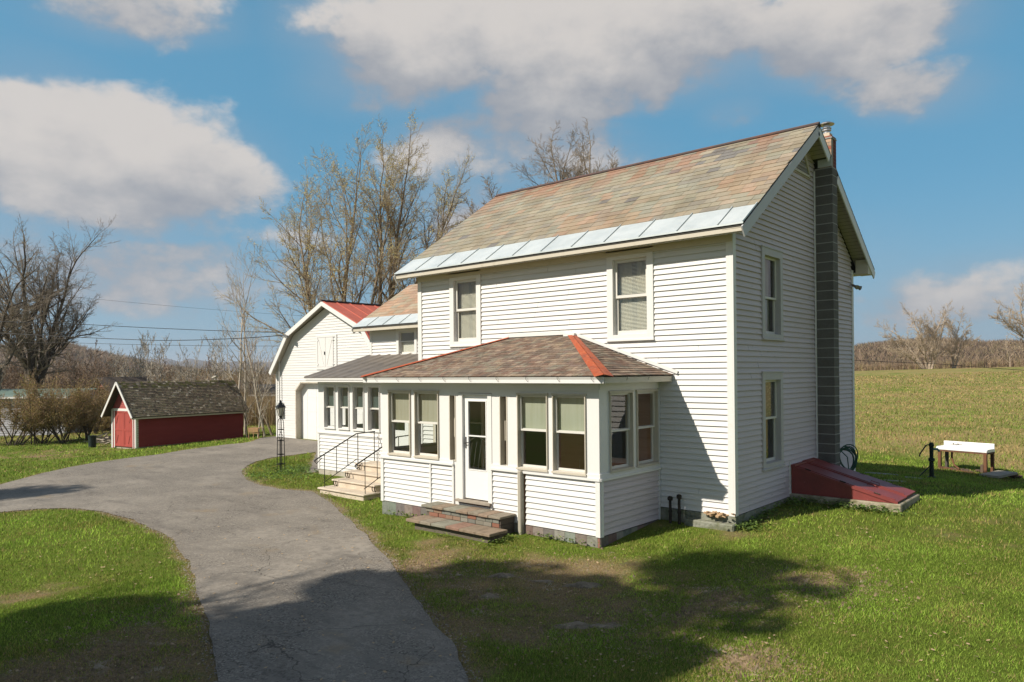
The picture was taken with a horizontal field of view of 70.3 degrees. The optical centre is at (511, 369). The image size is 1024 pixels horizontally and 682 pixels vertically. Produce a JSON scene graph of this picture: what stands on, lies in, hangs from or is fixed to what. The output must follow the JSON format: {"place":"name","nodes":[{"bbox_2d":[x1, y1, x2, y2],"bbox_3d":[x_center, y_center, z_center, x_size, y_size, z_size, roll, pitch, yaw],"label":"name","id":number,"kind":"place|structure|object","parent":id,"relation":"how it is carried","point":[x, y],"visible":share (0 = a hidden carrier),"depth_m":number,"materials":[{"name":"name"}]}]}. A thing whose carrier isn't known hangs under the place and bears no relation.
{"place":"outdoors","nodes":[
{"label":"outdoors","id":0,"kind":"place"},
{"bbox_2d":[0,342,204,345],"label":"overhead cable","id":1,"kind":"object","parent":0,"point":[90,343],"visible":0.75,"depth_m":48.99,"materials":[{"name":"black rubber"}]},
{"bbox_2d":[141,358,275,374],"bbox_3d":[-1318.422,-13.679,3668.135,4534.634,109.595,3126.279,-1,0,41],"label":"hill","id":2,"kind":"structure","parent":0,"point":[181,363],"depth_m":2942.29,"materials":[{"name":"plant"}]},
{"bbox_2d":[0,436,482,681],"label":"driveway","id":3,"kind":"structure","parent":0,"point":[195,496],"depth_m":11.60,"materials":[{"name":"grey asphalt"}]},
{"bbox_2d":[0,540,931,681],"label":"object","id":4,"kind":"structure","parent":0,"point":[733,660],"depth_m":8.94,"materials":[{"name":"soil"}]},
{"bbox_2d":[0,367,1023,681],"bbox_3d":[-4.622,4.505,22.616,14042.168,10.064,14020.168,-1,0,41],"label":"ground","id":5,"kind":"structure","parent":0,"point":[420,541],"depth_m":10.41,"materials":[{"name":"green plant"}]},
{"bbox_2d":[3,343,45,388],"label":"woodland tree","id":6,"kind":"object","parent":5,"relation":"on","point":[17,375],"visible":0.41,"depth_m":62.44,"materials":[{"name":"brown plant"}]},
{"bbox_2d":[0,247,70,389],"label":"bare ash tree","id":7,"kind":"object","parent":5,"relation":"on","point":[6,362],"visible":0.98,"depth_m":49.96,"materials":[{"name":"brown plant"}]},
{"bbox_2d":[0,379,86,445],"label":"budding shrub","id":8,"kind":"object","parent":5,"relation":"on","point":[15,426],"visible":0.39,"depth_m":39.20,"materials":[{"name":"brown plant"}]},
{"bbox_2d":[0,388,104,436],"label":"neighbour house","id":9,"kind":"structure","parent":5,"relation":"on","point":[8,393],"depth_m":46.92,"materials":[{"name":"white metal"}]},
{"bbox_2d":[0,370,106,444],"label":"budding shrub","id":10,"kind":"object","parent":5,"relation":"on","point":[10,411],"visible":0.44,"depth_m":38.84,"materials":[{"name":"brown plant"}]},
{"bbox_2d":[44,362,71,388],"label":"woodland tree","id":11,"kind":"object","parent":5,"relation":"on","point":[62,378],"visible":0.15,"depth_m":64.68,"materials":[{"name":"brown plant"}]},
{"bbox_2d":[17,373,101,443],"bbox_3d":[-24.315,2.124,39.194,3.912,4.086,3.780,0,0,-42],"label":"budding shrub","id":12,"kind":"object","parent":5,"relation":"on","point":[72,418],"visible":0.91,"depth_m":38.89,"materials":[{"name":"brown plant"}]},
{"bbox_2d":[0,215,122,388],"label":"bare oak tree","id":13,"kind":"object","parent":5,"relation":"on","point":[32,360],"visible":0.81,"depth_m":55.04,"materials":[{"name":"brown plant"}]},
{"bbox_2d":[62,348,87,386],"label":"woodland tree","id":14,"kind":"object","parent":5,"relation":"on","point":[82,371],"visible":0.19,"depth_m":82.84,"materials":[{"name":"brown plant"}]},
{"bbox_2d":[66,358,96,387],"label":"woodland tree","id":15,"kind":"object","parent":5,"relation":"on","point":[88,376],"visible":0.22,"depth_m":63.44,"materials":[{"name":"brown plant"}]},
{"bbox_2d":[55,374,111,439],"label":"budding shrub","id":16,"kind":"object","parent":5,"relation":"on","point":[101,404],"visible":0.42,"depth_m":40.72,"materials":[{"name":"brown plant"}]},
{"bbox_2d":[58,338,112,387],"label":"woodland tree","id":17,"kind":"object","parent":5,"relation":"on","point":[92,368],"visible":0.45,"depth_m":70.34,"materials":[{"name":"brown plant"}]},
{"bbox_2d":[88,435,96,446],"bbox_3d":[-21.115,3.635,36.581,0.397,0.603,0.391,-1,0,41],"label":"trash barrel","id":18,"kind":"object","parent":5,"relation":"on","point":[91,440],"visible":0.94,"depth_m":36.44,"materials":[{"name":"green plastic"}]},
{"bbox_2d":[83,431,110,443],"bbox_3d":[-21.474,3.682,39.029,2.226,0.668,3.485,0,0,-40],"label":"lumber pile","id":19,"kind":"object","parent":5,"relation":"on","point":[106,437],"visible":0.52,"depth_m":38.56,"materials":[{"name":"beige wood"}]},
{"bbox_2d":[87,389,111,433],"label":"budding shrub","id":20,"kind":"object","parent":5,"relation":"on","point":[106,422],"visible":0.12,"depth_m":45.57,"materials":[{"name":"brown plant"}]},
{"bbox_2d":[91,377,149,428],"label":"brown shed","id":21,"kind":"structure","parent":5,"relation":"on","point":[111,380],"depth_m":51.26,"materials":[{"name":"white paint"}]},
{"bbox_2d":[1,353,275,395],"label":"woods","id":22,"kind":"object","parent":5,"relation":"on","point":[236,378],"depth_m":90.28,"materials":[{"name":"brown plant"}]},
{"bbox_2d":[124,330,152,376],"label":"pale sapling","id":23,"kind":"object","parent":5,"relation":"on","point":[135,355],"visible":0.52,"depth_m":60.23,"materials":[{"name":"plant"}]},
{"bbox_2d":[129,347,150,376],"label":"pale sapling","id":24,"kind":"object","parent":5,"relation":"on","point":[140,362],"visible":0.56,"depth_m":57.86,"materials":[{"name":"grey plant"}]},
{"bbox_2d":[126,330,160,381],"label":"pale sapling","id":25,"kind":"object","parent":5,"relation":"on","point":[149,367],"visible":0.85,"depth_m":52.97,"materials":[{"name":"plant"}]},
{"bbox_2d":[140,332,168,380],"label":"pale sapling","id":26,"kind":"object","parent":5,"relation":"on","point":[154,370],"visible":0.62,"depth_m":61.72,"materials":[{"name":"plant"}]},
{"bbox_2d":[141,351,176,380],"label":"woodland tree","id":27,"kind":"object","parent":5,"relation":"on","point":[164,370],"visible":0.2,"depth_m":89.20,"materials":[{"name":"brown plant"}]},
{"bbox_2d":[150,333,180,380],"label":"pale sapling","id":28,"kind":"object","parent":5,"relation":"on","point":[162,352],"visible":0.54,"depth_m":65.41,"materials":[{"name":"grey plant"}]},
{"bbox_2d":[101,380,248,448],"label":"red shed","id":29,"kind":"structure","parent":5,"relation":"on","point":[144,414],"depth_m":36.41,"materials":[{"name":"weathered wood shingle"},{"name":"red painted wood"},{"name":"white paint"}]},
{"bbox_2d":[115,411,123,446],"bbox_3d":[-19.105,2.889,35.402,0.775,1.730,0.042,-1,0,33],"label":"shed door","id":30,"kind":"structure","parent":29,"relation":"in","point":[119,427],"depth_m":35.40,"materials":[{"name":"red wood"}]},
{"bbox_2d":[124,411,132,447],"bbox_3d":[-18.443,2.881,34.980,0.775,1.730,0.042,-1,0,33],"label":"shed door","id":31,"kind":"structure","parent":29,"relation":"in","point":[128,423],"depth_m":34.98,"materials":[{"name":"red wood"}]},
{"bbox_2d":[90,366,273,380],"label":"conifer woods","id":32,"kind":"object","parent":5,"relation":"on","point":[177,372],"visible":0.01,"depth_m":353.90,"materials":[{"name":"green plant"}]},
{"bbox_2d":[95,387,275,430],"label":"brush thicket","id":33,"kind":"object","parent":5,"relation":"on","point":[271,413],"visible":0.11,"depth_m":49.13,"materials":[{"name":"brown plant"}]},
{"bbox_2d":[176,341,198,380],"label":"pale sapling","id":34,"kind":"object","parent":5,"relation":"on","point":[188,370],"visible":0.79,"depth_m":61.16,"materials":[{"name":"grey plant"}]},
{"bbox_2d":[185,338,205,380],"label":"pale sapling","id":35,"kind":"object","parent":5,"relation":"on","point":[196,362],"visible":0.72,"depth_m":65.88,"materials":[{"name":"grey plant"}]},
{"bbox_2d":[205,327,236,379],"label":"pale sapling","id":36,"kind":"object","parent":5,"relation":"on","point":[216,364],"visible":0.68,"depth_m":59.87,"materials":[{"name":"plant"}]},
{"bbox_2d":[204,234,269,390],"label":"birch tree","id":37,"kind":"object","parent":5,"relation":"on","point":[241,363],"visible":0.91,"depth_m":41.62,"materials":[{"name":"beige plant"}]},
{"bbox_2d":[216,243,260,434],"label":"birch tree","id":38,"kind":"object","parent":5,"relation":"on","point":[244,382],"visible":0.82,"depth_m":41.89,"materials":[{"name":"beige plant"}]},
{"bbox_2d":[220,373,272,436],"bbox_3d":[-13.331,1.780,36.421,3.026,3.728,1.239,-1,0,4],"label":"dead sapling","id":39,"kind":"object","parent":5,"relation":"on","point":[245,419],"visible":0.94,"depth_m":36.41,"materials":[{"name":"brown plant"}]},
{"bbox_2d":[215,242,281,436],"bbox_3d":[-13.383,-1.505,37.965,4.268,10.432,2.836,-1,0,41],"label":"birch tree","id":40,"kind":"object","parent":5,"relation":"on","point":[254,380],"visible":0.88,"depth_m":37.87,"materials":[{"name":"beige plant"}]},
{"bbox_2d":[233,348,272,435],"bbox_3d":[-13.434,1.282,37.907,2.042,4.827,1.123,-1,0,2],"label":"birch tree","id":41,"kind":"object","parent":5,"relation":"on","point":[266,421],"visible":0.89,"depth_m":37.91,"materials":[{"name":"grey plant"}]},
{"bbox_2d":[238,328,267,395],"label":"pale sapling","id":42,"kind":"object","parent":5,"relation":"on","point":[257,360],"visible":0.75,"depth_m":62.67,"materials":[{"name":"grey plant"}]},
{"bbox_2d":[247,369,274,436],"bbox_3d":[-12.364,1.742,35.924,1.353,3.630,0.628,-1,0,-2],"label":"birch tree","id":43,"kind":"object","parent":5,"relation":"on","point":[262,401],"visible":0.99,"depth_m":35.97,"materials":[{"name":"beige plant"}]},
{"bbox_2d":[248,384,275,400],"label":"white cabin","id":44,"kind":"object","parent":5,"relation":"on","point":[272,388],"visible":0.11,"depth_m":62.49,"materials":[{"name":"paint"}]},
{"bbox_2d":[275,400,285,468],"bbox_3d":[-7.168,2.088,22.544,0.340,2.290,0.294,-1,0,41],"label":"lamp post","id":45,"kind":"object","parent":5,"relation":"on","point":[280,407],"visible":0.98,"depth_m":22.53,"materials":[{"name":"black metal"}]},
{"bbox_2d":[242,459,331,484],"bbox_3d":[-6.810,3.106,22.145,3.921,0.193,5.675,-1,0,-2],"label":"ground cover","id":46,"kind":"object","parent":5,"relation":"on","point":[297,469],"visible":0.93,"depth_m":22.00,"materials":[{"name":"green plant"}]},
{"bbox_2d":[213,120,432,346],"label":"maple tree","id":47,"kind":"object","parent":5,"relation":"on","point":[306,277],"visible":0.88,"depth_m":46.85,"materials":[{"name":"brown plant"}]},
{"bbox_2d":[269,300,381,439],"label":"gambrel garage","id":48,"kind":"structure","parent":5,"relation":"on","point":[322,336],"depth_m":32.47,"materials":[{"name":"white paint"}]},
{"bbox_2d":[0,321,285,332],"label":"overhead cable","id":49,"kind":"object","parent":48,"relation":"attached to","point":[137,327],"visible":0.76,"depth_m":47.99,"materials":[{"name":"black rubber"}]},
{"bbox_2d":[317,337,325,366],"bbox_3d":[-8.335,-0.748,31.770,0.600,1.280,0.042,-1,0,41],"label":"loft door","id":50,"kind":"structure","parent":48,"relation":"in","point":[321,341],"depth_m":31.75,"materials":[{"name":"white paint"}]},
{"bbox_2d":[325,337,333,366],"bbox_3d":[-7.867,-0.754,31.363,0.600,1.280,0.042,-1,0,41],"label":"loft door","id":51,"kind":"structure","parent":48,"relation":"in","point":[328,340],"depth_m":31.37,"materials":[{"name":"white paint"}]},
{"bbox_2d":[301,383,362,439],"bbox_3d":[-7.676,1.875,31.605,5.160,2.600,0.038,-1,0,41],"label":"overhead door","id":52,"kind":"structure","parent":48,"relation":"in","point":[310,419],"depth_m":32.78,"materials":[{"name":"white paint"}]},
{"bbox_2d":[314,431,408,500],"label":"concrete steps","id":53,"kind":"structure","parent":5,"relation":"on","point":[361,481],"depth_m":18.45,"materials":[{"name":"beige concrete"}]},
{"bbox_2d":[345,111,475,304],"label":"maple tree","id":54,"kind":"object","parent":5,"relation":"on","point":[381,222],"visible":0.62,"depth_m":47.84,"materials":[{"name":"brown plant"}]},
{"bbox_2d":[406,501,515,542],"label":"stone steps","id":55,"kind":"structure","parent":5,"relation":"on","point":[468,522],"depth_m":13.34,"materials":[{"name":"stone"}]},
{"bbox_2d":[318,491,621,552],"bbox_3d":[-2.180,3.009,14.910,1.451,0.239,10.222,0,0,-43],"label":"ground cover","id":56,"kind":"object","parent":5,"relation":"on","point":[507,538],"visible":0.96,"depth_m":12.70,"materials":[{"name":"green plant"}]},
{"bbox_2d":[487,573,516,577],"bbox_3d":[-0.116,3.097,10.909,0.686,0.097,0.285,0,0,-6],"label":"bedrock outcrop","id":57,"kind":"object","parent":5,"relation":"on","point":[502,575],"visible":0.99,"depth_m":10.87,"materials":[{"name":"grey stone"}]},
{"bbox_2d":[424,123,597,248],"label":"bare maple tree","id":58,"kind":"object","parent":5,"relation":"on","point":[472,205],"visible":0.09,"depth_m":43.08,"materials":[{"name":"brown plant"}]},
{"bbox_2d":[15,503,1012,681],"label":"fallen leaves","id":59,"kind":"object","parent":5,"relation":"on","point":[132,677],"visible":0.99,"depth_m":8.85,"materials":[{"name":"brown plant"}]},
{"bbox_2d":[509,117,618,188],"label":"bare maple tree","id":60,"kind":"object","parent":5,"relation":"on","point":[584,159],"visible":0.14,"depth_m":44.41,"materials":[{"name":"brown plant"}]},
{"bbox_2d":[560,581,602,587],"bbox_3d":[1.008,3.076,10.344,0.830,0.117,0.248,-1,0,21],"label":"bedrock outcrop","id":61,"kind":"object","parent":5,"relation":"on","point":[583,584],"visible":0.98,"depth_m":10.30,"materials":[{"name":"grey stone"}]},
{"bbox_2d":[554,621,622,628],"bbox_3d":[0.951,3.121,8.887,1.352,0.099,0.459,-1,0,8],"label":"bedrock outcrop","id":62,"kind":"object","parent":5,"relation":"on","point":[578,624],"visible":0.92,"depth_m":8.78,"materials":[{"name":"grey stone"}]},
{"bbox_2d":[304,121,874,547],"bbox_3d":[0.386,-0.835,18.930,14.302,8.860,9.803,-1,0,41],"label":"farmhouse","id":63,"kind":"object","parent":5,"relation":"on","point":[603,358],"visible":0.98,"depth_m":14.36,"materials":[{"name":"white paint"}]},
{"bbox_2d":[323,385,335,428],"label":"window","id":64,"kind":"structure","parent":63,"relation":"in","point":[328,390],"depth_m":21.55,"materials":[{"name":"white paint"}]},
{"bbox_2d":[337,385,349,429],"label":"window","id":65,"kind":"structure","parent":63,"relation":"in","point":[343,390],"depth_m":21.08,"materials":[{"name":"white paint"}]},
{"bbox_2d":[352,385,364,430],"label":"window","id":66,"kind":"structure","parent":63,"relation":"in","point":[357,390],"depth_m":20.63,"materials":[{"name":"white paint"}]},
{"bbox_2d":[367,385,380,432],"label":"window","id":67,"kind":"structure","parent":63,"relation":"in","point":[373,391],"depth_m":20.17,"materials":[{"name":"white paint"}]},
{"bbox_2d":[387,390,411,456],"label":"window","id":68,"kind":"structure","parent":63,"relation":"in","point":[399,401],"depth_m":15.56,"materials":[{"name":"beige paint"}]},
{"bbox_2d":[395,423,408,445],"bbox_3d":[-3.027,1.503,19.428,0.910,2.010,0.040,-1,0,41],"label":"entry door","id":69,"kind":"structure","parent":63,"relation":"in","point":[403,441],"depth_m":19.30,"materials":[{"name":"white wood"}]},
{"bbox_2d":[396,328,417,353],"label":"window","id":70,"kind":"structure","parent":63,"relation":"in","point":[411,347],"depth_m":22.43,"materials":[{"name":"white paint"}]},
{"bbox_2d":[413,390,439,459],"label":"window","id":71,"kind":"structure","parent":63,"relation":"in","point":[426,402],"depth_m":15.00,"materials":[{"name":"beige paint"}]},
{"bbox_2d":[420,424,436,446],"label":"window","id":72,"kind":"structure","parent":63,"relation":"in","point":[434,442],"depth_m":16.85,"materials":[{"name":"beige paint"}]},
{"bbox_2d":[448,270,481,346],"bbox_3d":[-1.023,-1.393,16.918,1.035,1.732,0.270,-1,0,41],"label":"window","id":73,"kind":"structure","parent":63,"relation":"in","point":[457,339],"depth_m":17.02,"materials":[{"name":"white paint"}]},
{"bbox_2d":[464,395,487,500],"bbox_3d":[-0.685,1.497,13.959,0.665,2.000,0.098,-1,0,41],"label":"storm door","id":74,"kind":"structure","parent":63,"relation":"in","point":[476,480],"depth_m":14.03,"materials":[{"name":"white metal"}]},
{"bbox_2d":[470,437,485,469],"bbox_3d":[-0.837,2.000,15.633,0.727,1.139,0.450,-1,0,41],"label":"grille","id":75,"kind":"object","parent":74,"relation":"attached to","point":[478,467],"visible":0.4,"depth_m":15.78,"materials":[{"name":"black metal"}]},
{"bbox_2d":[516,393,547,471],"bbox_3d":[0.395,1.115,13.023,0.720,1.385,0.170,-1,0,41],"label":"window","id":76,"kind":"structure","parent":63,"relation":"in","point":[532,408],"depth_m":13.13,"materials":[{"name":"beige paint"}]},
{"bbox_2d":[551,393,586,476],"bbox_3d":[1.010,1.107,12.488,0.730,1.385,0.170,-1,0,41],"label":"window","id":77,"kind":"structure","parent":63,"relation":"in","point":[570,409],"depth_m":12.60,"materials":[{"name":"beige paint"}]},
{"bbox_2d":[608,390,634,472],"bbox_3d":[1.851,1.060,12.581,0.165,1.385,0.750,-1,0,41],"label":"window","id":78,"kind":"structure","parent":63,"relation":"in","point":[629,415],"depth_m":12.80,"materials":[{"name":"beige paint"}]},
{"bbox_2d":[605,246,654,341],"bbox_3d":[2.321,-1.424,14.007,1.057,1.756,0.270,-1,0,41],"label":"window","id":79,"kind":"structure","parent":63,"relation":"in","point":[644,297],"depth_m":14.07,"materials":[{"name":"white paint"}]},
{"bbox_2d":[635,389,659,467],"bbox_3d":[2.416,1.058,13.230,0.165,1.385,0.750,-1,0,41],"label":"window","id":80,"kind":"structure","parent":63,"relation":"in","point":[653,426],"depth_m":13.45,"materials":[{"name":"beige paint"}]},
{"bbox_2d":[760,245,784,340],"bbox_3d":[4.903,-1.433,13.963,0.275,1.760,1.045,-1,0,41],"label":"window","id":81,"kind":"structure","parent":63,"relation":"in","point":[767,253],"depth_m":14.19,"materials":[{"name":"paint"}]},
{"bbox_2d":[761,371,785,470],"bbox_3d":[4.934,0.961,13.891,0.180,1.850,1.035,-1,0,41],"label":"window","id":82,"kind":"structure","parent":63,"relation":"in","point":[772,381],"depth_m":14.13,"materials":[{"name":"paint"}]},
{"bbox_2d":[840,444,857,469],"bbox_3d":[7.650,2.097,16.517,0.766,0.826,0.364,0,0,-32],"label":"garden hose","id":83,"kind":"object","parent":63,"relation":"hanging from","point":[852,451],"visible":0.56,"depth_m":16.44,"materials":[{"name":"green rubber"}]},
{"bbox_2d":[667,496,672,522],"bbox_3d":[2.875,2.672,13.206,0.100,0.750,0.100,-1,0,41],"label":"pipe","id":84,"kind":"object","parent":5,"relation":"on","point":[670,498],"visible":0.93,"depth_m":13.19,"materials":[{"name":"black metal"}]},
{"bbox_2d":[676,494,681,524],"bbox_3d":[3.011,2.645,13.088,0.100,0.800,0.100,-1,0,41],"label":"pipe","id":85,"kind":"object","parent":5,"relation":"on","point":[679,497],"visible":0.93,"depth_m":13.07,"materials":[{"name":"black metal"}]},
{"bbox_2d":[685,517,737,531],"bbox_3d":[3.489,2.902,12.766,0.920,0.475,0.200,-1,0,41],"label":"foundation ledge","id":86,"kind":"object","parent":5,"relation":"on","point":[704,523],"visible":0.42,"depth_m":12.69,"materials":[{"name":"concrete"}]},
{"bbox_2d":[703,511,735,517],"bbox_3d":[3.604,2.527,12.664,0.594,0.112,0.221,-1,0,41],"label":"stone rubble","id":87,"kind":"object","parent":86,"relation":"on","point":[716,514],"visible":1,"depth_m":12.63,"materials":[{"name":"beige stone"}]},
{"bbox_2d":[725,495,922,530],"bbox_3d":[5.440,2.607,12.614,2.491,0.258,3.104,-1,0,41],"label":"ground cover","id":88,"kind":"object","parent":5,"relation":"on","point":[751,520],"visible":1,"depth_m":13.34,"materials":[{"name":"green plant"}]},
{"bbox_2d":[789,457,919,512],"bbox_3d":[6.761,2.427,14.384,2.020,1.180,1.460,-1,0,41],"label":"cellar bulkhead","id":89,"kind":"object","parent":5,"relation":"on","point":[818,479],"visible":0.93,"depth_m":14.13,"materials":[{"name":"red wood"}]},
{"bbox_2d":[791,463,906,503],"bbox_3d":[6.511,2.182,14.130,1.940,0.584,0.670,-1,0,41],"label":"door leaf","id":90,"kind":"structure","parent":89,"relation":"in","point":[892,497],"depth_m":13.99,"materials":[{"name":"red wood"}]},
{"bbox_2d":[802,457,915,498],"bbox_3d":[6.955,2.172,14.641,1.940,0.602,0.695,-1,0,41],"label":"door leaf","id":91,"kind":"structure","parent":89,"relation":"in","point":[855,475],"depth_m":14.56,"materials":[{"name":"red wood"}]},
{"bbox_2d":[875,301,958,368],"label":"willow tree","id":92,"kind":"object","parent":5,"relation":"on","point":[921,340],"visible":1,"depth_m":104.03,"materials":[{"name":"brown plant"}]},
{"bbox_2d":[919,442,939,477],"bbox_3d":[10.579,2.364,18.486,0.603,1.010,0.193,0,0,-4],"label":"hand pump","id":93,"kind":"object","parent":5,"relation":"on","point":[931,459],"visible":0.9,"depth_m":18.46,"materials":[{"name":"black metal"}]},
{"bbox_2d":[854,357,1023,370],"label":"field edge brush","id":94,"kind":"object","parent":5,"relation":"on","point":[978,364],"visible":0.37,"depth_m":114.04,"materials":[{"name":"brown plant"}]},
{"bbox_2d":[933,306,980,367],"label":"willow tree","id":95,"kind":"object","parent":5,"relation":"on","point":[953,344],"visible":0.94,"depth_m":105.80,"materials":[{"name":"grey plant"}]},
{"bbox_2d":[938,450,994,473],"bbox_3d":[13.768,2.932,22.067,0.535,0.919,1.385,0,0,-35],"label":"sink stand","id":96,"kind":"object","parent":5,"relation":"on","point":[985,463],"visible":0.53,"depth_m":21.69,"materials":[{"name":"brown wood"}]},
{"bbox_2d":[936,440,994,469],"bbox_3d":[13.754,2.642,22.084,0.554,0.828,1.422,0,0,-35],"label":"kitchen sink","id":97,"kind":"object","parent":96,"relation":"on","point":[969,447],"visible":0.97,"depth_m":22.12,"materials":[{"name":"white ceramic"}]},
{"bbox_2d":[979,470,1017,477],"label":"broken slab","id":98,"kind":"structure","parent":5,"relation":"on","point":[998,474],"depth_m":20.80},
{"bbox_2d":[988,282,1023,350],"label":"leaning tree","id":99,"kind":"object","parent":5,"relation":"on","point":[1019,331],"visible":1,"depth_m":91.93,"materials":[{"name":"grey plant"}]},
{"bbox_2d":[0,0,1023,362],"label":"sky","id":100,"kind":"structure","parent":0,"point":[171,119],"materials":[{"name":"blue"}]},
{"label":"hill","id":101,"kind":"structure","parent":0,"visible":0},
{"bbox_2d":[854,335,1023,370],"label":"woods","id":102,"kind":"object","parent":101,"relation":"on","point":[869,353],"visible":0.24,"depth_m":297.81,"materials":[{"name":"grey brown twig"},{"name":"dark bark"}]},
{"bbox_3d":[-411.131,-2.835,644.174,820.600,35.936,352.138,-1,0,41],"label":"hill","id":103,"kind":"structure","parent":0,"visible":0},
{"bbox_2d":[0,339,202,379],"bbox_3d":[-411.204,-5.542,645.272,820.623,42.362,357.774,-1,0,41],"label":"woods","id":104,"kind":"object","parent":103,"relation":"on","point":[83,351],"visible":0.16,"depth_m":521.49,"materials":[{"name":"grey brown twig"},{"name":"bark"}]},
{"bbox_3d":[-10.227,-1.501,32.906,0.350,0.190,0.130,-1,0,41],"label":"wire insulator","id":105,"kind":"object","parent":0,"visible":0},
{"bbox_2d":[2,333,283,340],"bbox_3d":[-25.770,-2.300,40.861,34.641,1.916,3.019,-1,0,22],"label":"overhead cable","id":106,"kind":"object","parent":105,"relation":"attached to","point":[149,340],"visible":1,"depth_m":39.89,"materials":[{"name":"black rubber"}]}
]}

